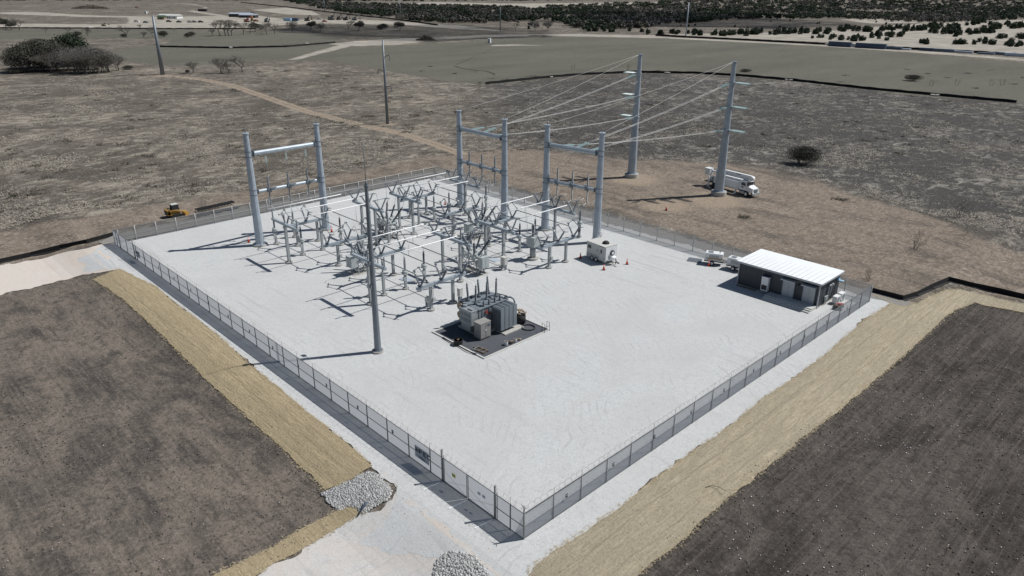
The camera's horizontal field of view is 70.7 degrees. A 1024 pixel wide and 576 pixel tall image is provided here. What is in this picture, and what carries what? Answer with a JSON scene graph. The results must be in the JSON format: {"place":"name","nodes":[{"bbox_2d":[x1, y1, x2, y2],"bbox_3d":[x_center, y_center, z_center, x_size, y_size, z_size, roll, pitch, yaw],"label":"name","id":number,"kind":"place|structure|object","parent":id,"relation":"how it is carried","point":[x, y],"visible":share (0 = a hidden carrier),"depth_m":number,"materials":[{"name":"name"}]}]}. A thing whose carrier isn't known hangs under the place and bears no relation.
{"place":"outdoors","nodes":[
{"label":"outdoors","id":0,"kind":"place"},
{"bbox_2d":[0,243,117,294],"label":"dirt road","id":1,"kind":"structure","parent":0,"point":[30,274],"depth_m":97.56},
{"bbox_2d":[78,245,120,271],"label":"gravel tongue","id":2,"kind":"object","parent":1,"relation":"on","point":[92,263],"visible":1,"depth_m":98.78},
{"bbox_2d":[0,272,362,575],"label":"topsoil field","id":3,"kind":"structure","parent":0,"point":[27,352],"depth_m":59.22,"materials":[{"name":"soil"}]},
{"bbox_2d":[0,273,333,575],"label":"soil clods","id":4,"kind":"object","parent":3,"relation":"on","point":[131,441],"visible":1,"depth_m":59.54,"materials":[{"name":"soil"}]},
{"bbox_2d":[320,471,392,513],"bbox_3d":[-11.520,15.448,54.311,4.133,1.058,4.995,-20,30,-40],"label":"riprap","id":5,"kind":"object","parent":3,"relation":"on","point":[375,490],"visible":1,"depth_m":54.20,"materials":[{"name":"stone"}]},
{"bbox_2d":[258,468,501,575],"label":"entrance road","id":6,"kind":"structure","parent":0,"point":[340,551],"depth_m":48.85,"materials":[{"name":"gravel"}]},
{"bbox_2d":[213,506,360,575],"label":"short straw blanket","id":7,"kind":"object","parent":6,"relation":"on","point":[258,562],"visible":1,"depth_m":50.07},
{"bbox_2d":[432,550,489,575],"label":"riprap","id":8,"kind":"object","parent":6,"relation":"on","point":[462,559],"visible":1,"depth_m":47.28,"materials":[{"name":"stone"}]},
{"bbox_2d":[0,0,1023,575],"bbox_3d":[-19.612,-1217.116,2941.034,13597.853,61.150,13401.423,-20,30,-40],"label":"ground","id":9,"kind":"structure","parent":0,"point":[806,214],"depth_m":203.90,"materials":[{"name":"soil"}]},
{"bbox_2d":[4,68,31,72],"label":"round bush","id":10,"kind":"object","parent":9,"relation":"on","point":[15,70],"visible":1,"depth_m":303.12,"materials":[{"name":"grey plant"}]},
{"bbox_2d":[0,45,40,68],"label":"oak tree","id":11,"kind":"object","parent":9,"relation":"on","point":[8,61],"visible":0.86,"depth_m":302.38,"materials":[{"name":"green plant"}]},
{"bbox_2d":[5,39,54,70],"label":"oak tree","id":12,"kind":"object","parent":9,"relation":"on","point":[27,45],"visible":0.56,"depth_m":304.73,"materials":[{"name":"green plant"}]},
{"bbox_2d":[17,39,61,70],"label":"tree","id":13,"kind":"object","parent":9,"relation":"on","point":[42,42],"visible":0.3,"depth_m":307.36,"materials":[{"name":"green plant"}]},
{"bbox_2d":[28,52,61,72],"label":"bare tree","id":14,"kind":"object","parent":9,"relation":"on","point":[43,60],"visible":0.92,"depth_m":302.80,"materials":[{"name":"plant"}]},
{"bbox_2d":[32,42,72,70],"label":"tree","id":15,"kind":"object","parent":9,"relation":"on","point":[57,47],"visible":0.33,"depth_m":307.46,"materials":[{"name":"green plant"}]},
{"bbox_2d":[0,232,112,263],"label":"silt fence","id":16,"kind":"object","parent":9,"relation":"on","point":[47,250],"visible":0.94,"depth_m":104.16,"materials":[{"name":"fabric"}]},
{"bbox_2d":[47,47,83,72],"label":"leafless tree","id":17,"kind":"object","parent":9,"relation":"on","point":[61,52],"visible":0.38,"depth_m":304.06,"materials":[{"name":"grey plant"}]},
{"bbox_2d":[55,52,89,73],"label":"bare tree","id":18,"kind":"object","parent":9,"relation":"on","point":[66,60],"visible":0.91,"depth_m":299.06,"materials":[{"name":"plant"}]},
{"bbox_2d":[57,48,89,72],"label":"leafless tree","id":19,"kind":"object","parent":9,"relation":"on","point":[78,51],"visible":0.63,"depth_m":301.69,"materials":[{"name":"grey plant"}]},
{"bbox_2d":[49,32,102,49],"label":"oak tree","id":20,"kind":"object","parent":9,"relation":"on","point":[70,39],"visible":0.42,"depth_m":328.54,"materials":[{"name":"green plant"}]},
{"bbox_2d":[67,52,103,73],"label":"bare tree","id":21,"kind":"object","parent":9,"relation":"on","point":[86,57],"visible":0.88,"depth_m":300.39,"materials":[{"name":"plant"}]},
{"bbox_2d":[71,5,108,8],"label":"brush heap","id":22,"kind":"object","parent":9,"relation":"on","point":[88,6],"visible":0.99,"depth_m":1123.03,"materials":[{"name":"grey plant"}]},
{"bbox_2d":[80,48,106,72],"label":"leafless tree","id":23,"kind":"object","parent":9,"relation":"on","point":[90,51],"visible":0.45,"depth_m":304.76,"materials":[{"name":"grey plant"}]},
{"bbox_2d":[73,52,115,73],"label":"bare tree","id":24,"kind":"object","parent":9,"relation":"on","point":[100,57],"visible":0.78,"depth_m":303.54,"materials":[{"name":"plant"}]},
{"bbox_2d":[83,49,114,71],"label":"leafless tree","id":25,"kind":"object","parent":9,"relation":"on","point":[103,52],"visible":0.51,"depth_m":307.11,"materials":[{"name":"grey plant"}]},
{"bbox_2d":[93,53,121,71],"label":"bare tree","id":26,"kind":"object","parent":9,"relation":"on","point":[111,60],"visible":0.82,"depth_m":309.03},
{"bbox_2d":[0,27,255,28],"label":"road","id":27,"kind":"structure","parent":9,"relation":"on","point":[117,28],"depth_m":618.13,"materials":[{"name":"asphalt"}]},
{"bbox_2d":[151,15,164,74],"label":"distant pole","id":28,"kind":"object","parent":9,"relation":"on","point":[161,67],"visible":0.99,"depth_m":299.21,"materials":[{"name":"metal"}]},
{"bbox_2d":[164,203,189,217],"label":"track loader","id":29,"kind":"object","parent":9,"relation":"on","point":[174,211],"visible":1,"depth_m":116.69,"materials":[{"name":"yellow metal"}]},
{"bbox_2d":[195,201,233,210],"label":"fence","id":30,"kind":"object","parent":9,"relation":"on","point":[213,205],"visible":1,"depth_m":121.65,"materials":[{"name":"black fabric"}]},
{"bbox_2d":[207,58,228,73],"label":"bare tree","id":31,"kind":"object","parent":9,"relation":"on","point":[215,62],"visible":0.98,"depth_m":306.91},
{"bbox_2d":[160,41,334,47],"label":"silt fence","id":32,"kind":"object","parent":9,"relation":"on","point":[247,46],"visible":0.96,"depth_m":438.12,"materials":[{"name":"fabric"}]},
{"bbox_2d":[241,2,437,25],"bbox_3d":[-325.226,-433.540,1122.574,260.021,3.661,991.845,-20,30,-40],"label":"silt fence","id":33,"kind":"object","parent":9,"relation":"on","point":[349,14],"visible":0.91,"depth_m":945.77,"materials":[{"name":"fabric"}]},
{"bbox_2d":[378,40,391,123],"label":"distant pole","id":34,"kind":"object","parent":9,"relation":"on","point":[386,100],"visible":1,"depth_m":194.38,"materials":[{"name":"metal"}]},
{"bbox_2d":[284,0,545,22],"bbox_3d":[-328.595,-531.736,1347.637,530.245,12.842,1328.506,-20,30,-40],"label":"wood","id":35,"kind":"object","parent":9,"relation":"on","point":[452,13],"visible":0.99,"depth_m":1006.46,"materials":[{"name":"plant"}]},
{"bbox_2d":[106,178,889,575],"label":"gravel pad","id":36,"kind":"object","parent":9,"relation":"on","point":[660,368],"visible":0.78,"depth_m":75.52,"materials":[{"name":"gravel"}]},
{"bbox_2d":[93,269,371,489],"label":"erosion control blanket","id":37,"kind":"object","parent":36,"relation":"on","point":[260,399],"visible":1,"depth_m":68.08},
{"bbox_2d":[112,167,434,243],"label":"chain link fence","id":38,"kind":"object","parent":36,"relation":"on","point":[150,229],"visible":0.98,"depth_m":117.63,"materials":[{"name":"grey"}]},
{"bbox_2d":[271,209,298,263],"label":"bus support","id":39,"kind":"object","parent":36,"relation":"on","point":[296,229],"visible":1,"depth_m":96.68,"materials":[{"name":"metal"}]},
{"bbox_2d":[242,97,332,246],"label":"dead end frame","id":40,"kind":"object","parent":36,"relation":"on","point":[256,216],"visible":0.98,"depth_m":103.80,"materials":[{"name":"metal"}]},
{"bbox_2d":[299,226,305,255],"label":"voltage transformer","id":41,"kind":"object","parent":36,"relation":"on","point":[301,240],"visible":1,"depth_m":100.01,"materials":[{"name":"metal"}]},
{"bbox_2d":[281,201,329,246],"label":"disconnect switch","id":42,"kind":"object","parent":36,"relation":"on","point":[316,220],"visible":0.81,"depth_m":104.28,"materials":[{"name":"metal"}]},
{"bbox_2d":[113,228,527,539],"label":"chain link fence","id":43,"kind":"object","parent":36,"relation":"on","point":[511,517],"visible":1,"depth_m":65.91,"materials":[{"name":"grey"}]},
{"bbox_2d":[415,445,429,464],"bbox_3d":[-6.939,13.003,56.018,0.042,1.050,1.963,-20,30,-40],"label":"sign board","id":44,"kind":"object","parent":43,"relation":"attached to","point":[422,455],"visible":1,"depth_m":56.02,"materials":[{"name":"metal"}]},
{"bbox_2d":[321,217,371,266],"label":"disconnect switch","id":45,"kind":"object","parent":36,"relation":"on","point":[338,254],"visible":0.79,"depth_m":96.56,"materials":[{"name":"metal"}]},
{"bbox_2d":[344,234,382,275],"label":"circuit breaker","id":46,"kind":"object","parent":36,"relation":"on","point":[351,262],"visible":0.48,"depth_m":94.11,"materials":[{"name":"metal"}]},
{"bbox_2d":[347,189,389,244],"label":"disconnect switch","id":47,"kind":"object","parent":36,"relation":"on","point":[374,209],"visible":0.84,"depth_m":104.57,"materials":[{"name":"metal"}]},
{"bbox_2d":[350,243,386,305],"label":"bus support","id":48,"kind":"object","parent":36,"relation":"on","point":[377,265],"visible":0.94,"depth_m":84.01,"materials":[{"name":"metal"}]},
{"bbox_2d":[345,223,425,244],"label":"bus tube","id":49,"kind":"object","parent":48,"relation":"on","point":[389,232],"visible":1,"depth_m":88.85,"materials":[{"name":"metal"}]},
{"bbox_2d":[361,228,442,252],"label":"bus tube","id":50,"kind":"object","parent":48,"relation":"on","point":[441,229],"visible":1,"depth_m":86.59,"materials":[{"name":"metal"}]},
{"bbox_2d":[377,235,459,268],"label":"bus tube","id":51,"kind":"object","parent":48,"relation":"on","point":[417,247],"visible":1,"depth_m":83.39,"materials":[{"name":"metal"}]},
{"bbox_2d":[363,145,383,353],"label":"lightning mast","id":52,"kind":"object","parent":36,"relation":"on","point":[377,349],"visible":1,"depth_m":71.19,"materials":[{"name":"metal"}]},
{"bbox_2d":[354,231,405,275],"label":"disconnect switch","id":53,"kind":"object","parent":36,"relation":"on","point":[400,248],"visible":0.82,"depth_m":92.55,"materials":[{"name":"metal"}]},
{"bbox_2d":[380,259,386,295],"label":"post insulator","id":54,"kind":"object","parent":36,"relation":"on","point":[383,293],"visible":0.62,"depth_m":87.24,"materials":[{"name":"metal"}]},
{"bbox_2d":[371,202,402,240],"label":"circuit breaker","id":55,"kind":"object","parent":36,"relation":"on","point":[381,221],"visible":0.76,"depth_m":107.89,"materials":[{"name":"metal"}]},
{"bbox_2d":[385,181,424,234],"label":"disconnect switch","id":56,"kind":"object","parent":36,"relation":"on","point":[398,196],"visible":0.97,"depth_m":109.13,"materials":[{"name":"metal"}]},
{"bbox_2d":[402,257,408,289],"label":"voltage transformer","id":57,"kind":"object","parent":36,"relation":"on","point":[405,273],"visible":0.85,"depth_m":88.93,"materials":[{"name":"metal"}]},
{"bbox_2d":[398,178,439,218],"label":"disconnect switch","id":58,"kind":"object","parent":36,"relation":"on","point":[426,212],"visible":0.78,"depth_m":117.47,"materials":[{"name":"metal"}]},
{"bbox_2d":[421,250,427,282],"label":"voltage transformer","id":59,"kind":"object","parent":36,"relation":"on","point":[423,265],"visible":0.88,"depth_m":90.96,"materials":[{"name":"metal"}]},
{"bbox_2d":[413,254,469,311],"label":"disconnect switch","id":60,"kind":"object","parent":36,"relation":"on","point":[432,298],"visible":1,"depth_m":83.69,"materials":[{"name":"metal"}]},
{"bbox_2d":[440,449,444,480],"bbox_3d":[-5.206,13.422,54.392,0.198,2.900,0.348,-20,30,-40],"label":"gate post","id":61,"kind":"object","parent":36,"relation":"on","point":[442,455],"visible":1,"depth_m":54.33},
{"bbox_2d":[442,458,467,497],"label":"swing gate","id":62,"kind":"structure","parent":61,"relation":"attached to","point":[456,478],"depth_m":53.56,"materials":[{"name":"grey"}]},
{"bbox_2d":[427,218,477,282],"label":"disconnect switch","id":63,"kind":"object","parent":36,"relation":"on","point":[460,243],"visible":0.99,"depth_m":91.40,"materials":[{"name":"metal"}]},
{"bbox_2d":[439,191,483,233],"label":"disconnect switch","id":64,"kind":"object","parent":36,"relation":"on","point":[453,213],"visible":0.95,"depth_m":109.75,"materials":[{"name":"metal"}]},
{"bbox_2d":[446,168,483,215],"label":"disconnect switch","id":65,"kind":"object","parent":36,"relation":"on","point":[477,186],"visible":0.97,"depth_m":117.30,"materials":[{"name":"metal"}]},
{"bbox_2d":[454,231,490,276],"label":"circuit breaker","id":66,"kind":"object","parent":36,"relation":"on","point":[473,254],"visible":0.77,"depth_m":94.42,"materials":[{"name":"metal"}]},
{"bbox_2d":[462,202,494,241],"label":"circuit breaker","id":67,"kind":"object","parent":36,"relation":"on","point":[470,225],"visible":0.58,"depth_m":107.21,"materials":[{"name":"metal"}]},
{"bbox_2d":[455,93,510,221],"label":"dead end frame","id":68,"kind":"object","parent":36,"relation":"on","point":[503,171],"visible":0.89,"depth_m":115.82,"materials":[{"name":"metal"}]},
{"bbox_2d":[435,320,546,356],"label":"transformer pit","id":69,"kind":"object","parent":36,"relation":"on","point":[494,342],"visible":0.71,"depth_m":77.57,"materials":[{"name":"gravel"}]},
{"bbox_2d":[457,275,526,339],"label":"power transformer","id":70,"kind":"object","parent":69,"relation":"on","point":[484,314],"visible":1,"depth_m":78.19,"materials":[{"name":"metal"}]},
{"bbox_2d":[432,319,550,358],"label":"pit kerb","id":71,"kind":"structure","parent":36,"relation":"on","point":[499,351],"depth_m":77.13,"materials":[{"name":"beige paint"}]},
{"bbox_2d":[471,207,520,267],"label":"disconnect switch","id":72,"kind":"object","parent":36,"relation":"on","point":[502,229],"visible":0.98,"depth_m":96.12,"materials":[{"name":"metal"}]},
{"bbox_2d":[494,485,497,519],"bbox_3d":[-1.135,15.063,50.524,0.198,2.900,0.348,-20,30,-40],"label":"gate post","id":73,"kind":"object","parent":36,"relation":"on","point":[495,503],"visible":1,"depth_m":50.48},
{"bbox_2d":[467,475,493,516],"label":"swing gate","id":74,"kind":"structure","parent":73,"relation":"attached to","point":[481,496],"depth_m":51.71,"materials":[{"name":"grey"}]},
{"bbox_2d":[475,202,517,246],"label":"disconnect switch","id":75,"kind":"object","parent":36,"relation":"on","point":[488,232],"visible":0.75,"depth_m":104.67,"materials":[{"name":"metal"}]},
{"bbox_2d":[501,256,507,269],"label":"junction box","id":76,"kind":"object","parent":36,"relation":"on","point":[504,261],"visible":1,"depth_m":95.78,"materials":[{"name":"beige paint"}]},
{"bbox_2d":[193,258,840,573],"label":"loose gravel","id":77,"kind":"structure","parent":36,"relation":"on","point":[529,400],"depth_m":67.23,"materials":[{"name":"gravel"}]},
{"bbox_2d":[526,223,539,260],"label":"service transformer","id":78,"kind":"object","parent":36,"relation":"on","point":[532,242],"visible":0.94,"depth_m":98.84,"materials":[{"name":"metal"}]},
{"bbox_2d":[533,191,580,242],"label":"disconnect switch","id":79,"kind":"object","parent":36,"relation":"on","point":[571,212],"visible":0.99,"depth_m":104.35,"materials":[{"name":"metal"}]},
{"bbox_2d":[536,219,581,268],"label":"disconnect switch","id":80,"kind":"object","parent":36,"relation":"on","point":[550,256],"visible":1,"depth_m":96.75,"materials":[{"name":"metal"}]},
{"bbox_2d":[538,110,605,238],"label":"dead end frame","id":81,"kind":"object","parent":36,"relation":"on","point":[599,152],"visible":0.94,"depth_m":105.82,"materials":[{"name":"metal"}]},
{"bbox_2d":[586,237,618,264],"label":"cargo trailer","id":82,"kind":"object","parent":36,"relation":"on","point":[601,249],"visible":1,"depth_m":98.41,"materials":[{"name":"white paint"}]},
{"bbox_2d":[435,164,873,301],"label":"chain link fence","id":83,"kind":"object","parent":36,"relation":"on","point":[850,287],"visible":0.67,"depth_m":109.47,"materials":[{"name":"grey"}]},
{"bbox_2d":[525,285,872,537],"bbox_3d":[22.006,8.156,67.726,59.045,2.790,0.491,-20,30,-40],"label":"chain link fence","id":84,"kind":"object","parent":36,"relation":"on","point":[548,509],"visible":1,"depth_m":60.32,"materials":[{"name":"grey"}]},
{"bbox_2d":[704,250,726,265],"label":"towable generator","id":85,"kind":"object","parent":36,"relation":"on","point":[714,256],"visible":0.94,"depth_m":97.95,"materials":[{"name":"white paint"}]},
{"bbox_2d":[726,255,741,270],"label":"towable generator","id":86,"kind":"object","parent":36,"relation":"on","point":[732,261],"visible":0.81,"depth_m":96.26,"materials":[{"name":"white paint"}]},
{"bbox_2d":[762,292,816,313],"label":"concrete steps","id":87,"kind":"structure","parent":36,"relation":"on","point":[795,304],"depth_m":86.13,"materials":[{"name":"beige paint"}]},
{"bbox_2d":[736,249,845,308],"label":"control building","id":88,"kind":"structure","parent":36,"relation":"on","point":[767,271],"depth_m":87.88,"materials":[{"name":"metal"}]},
{"bbox_2d":[781,280,795,298],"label":"door","id":89,"kind":"structure","parent":88,"relation":"in","point":[788,288],"depth_m":87.12,"materials":[{"name":"beige paint"}]},
{"bbox_2d":[801,286,816,304],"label":"door","id":90,"kind":"structure","parent":88,"relation":"in","point":[808,294],"depth_m":85.41,"materials":[{"name":"beige paint"}]},
{"bbox_2d":[0,68,1023,222],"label":"scrub","id":91,"kind":"object","parent":9,"relation":"on","point":[229,146],"visible":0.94,"depth_m":184.19,"materials":[{"name":"plant"}]},
{"bbox_2d":[92,280,1009,575],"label":"edge clods","id":92,"kind":"object","parent":9,"relation":"on","point":[684,538],"visible":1,"depth_m":62.11,"materials":[{"name":"brown soil"}]},
{"bbox_2d":[620,53,642,178],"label":"line pole","id":93,"kind":"object","parent":9,"relation":"on","point":[631,173],"visible":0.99,"depth_m":140.25,"materials":[{"name":"metal"}]},
{"bbox_2d":[711,60,751,196],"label":"line pole","id":94,"kind":"object","parent":9,"relation":"on","point":[718,190],"visible":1,"depth_m":127.68,"materials":[{"name":"metal"}]},
{"bbox_2d":[704,167,759,196],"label":"bucket truck","id":95,"kind":"object","parent":9,"relation":"on","point":[744,184],"visible":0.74,"depth_m":132.50,"materials":[{"name":"white paint"}]},
{"bbox_2d":[485,70,1016,102],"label":"silt fence","id":96,"kind":"object","parent":9,"relation":"on","point":[809,81],"visible":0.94,"depth_m":292.39,"materials":[{"name":"fabric"}]},
{"bbox_2d":[529,289,1023,575],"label":"straw blanket","id":97,"kind":"object","parent":9,"relation":"on","point":[631,535],"visible":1,"depth_m":59.60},
{"bbox_2d":[92,268,1023,575],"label":"loose straw","id":98,"kind":"object","parent":97,"relation":"on","point":[598,518],"visible":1,"depth_m":60.32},
{"bbox_2d":[538,0,1023,29],"bbox_3d":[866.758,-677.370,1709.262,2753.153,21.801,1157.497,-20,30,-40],"label":"valley wood","id":99,"kind":"object","parent":9,"relation":"on","point":[585,16],"visible":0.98,"depth_m":1113.70,"materials":[{"name":"plant"}]},
{"bbox_2d":[785,145,822,164],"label":"round bush","id":100,"kind":"object","parent":9,"relation":"on","point":[807,154],"visible":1,"depth_m":154.39,"materials":[{"name":"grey plant"}]},
{"bbox_2d":[655,34,1013,52],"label":"silt fence","id":101,"kind":"object","parent":9,"relation":"on","point":[819,43],"visible":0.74,"depth_m":526.14,"materials":[{"name":"fabric"}]},
{"bbox_2d":[828,41,852,46],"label":"shipping container","id":102,"kind":"object","parent":9,"relation":"on","point":[840,44],"visible":1,"depth_m":483.81,"materials":[{"name":"metal"}]},
{"bbox_2d":[855,43,886,48],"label":"shipping container","id":103,"kind":"object","parent":9,"relation":"on","point":[871,45],"visible":1,"depth_m":470.64,"materials":[{"name":"metal"}]},
{"bbox_2d":[872,276,1023,300],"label":"silt fence","id":104,"kind":"object","parent":9,"relation":"on","point":[928,288],"visible":0.98,"depth_m":92.14,"materials":[{"name":"fabric"}]},
{"bbox_2d":[638,302,1023,575],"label":"topsoil field","id":105,"kind":"structure","parent":0,"point":[859,498],"depth_m":56.66,"materials":[{"name":"soil"}]},
{"bbox_2d":[642,301,1023,575],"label":"soil clods","id":106,"kind":"object","parent":105,"relation":"on","point":[914,449],"visible":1,"depth_m":60.60,"materials":[{"name":"soil"}]},
{"bbox_2d":[686,317,1023,575],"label":"scattered stones","id":107,"kind":"object","parent":105,"relation":"on","point":[890,474],"visible":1,"depth_m":58.28,"materials":[{"name":"stone"}]},
{"bbox_2d":[871,292,909,305],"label":"mud strip","id":108,"kind":"object","parent":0,"point":[893,300],"visible":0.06,"depth_m":87.84,"materials":[{"name":"soil"}]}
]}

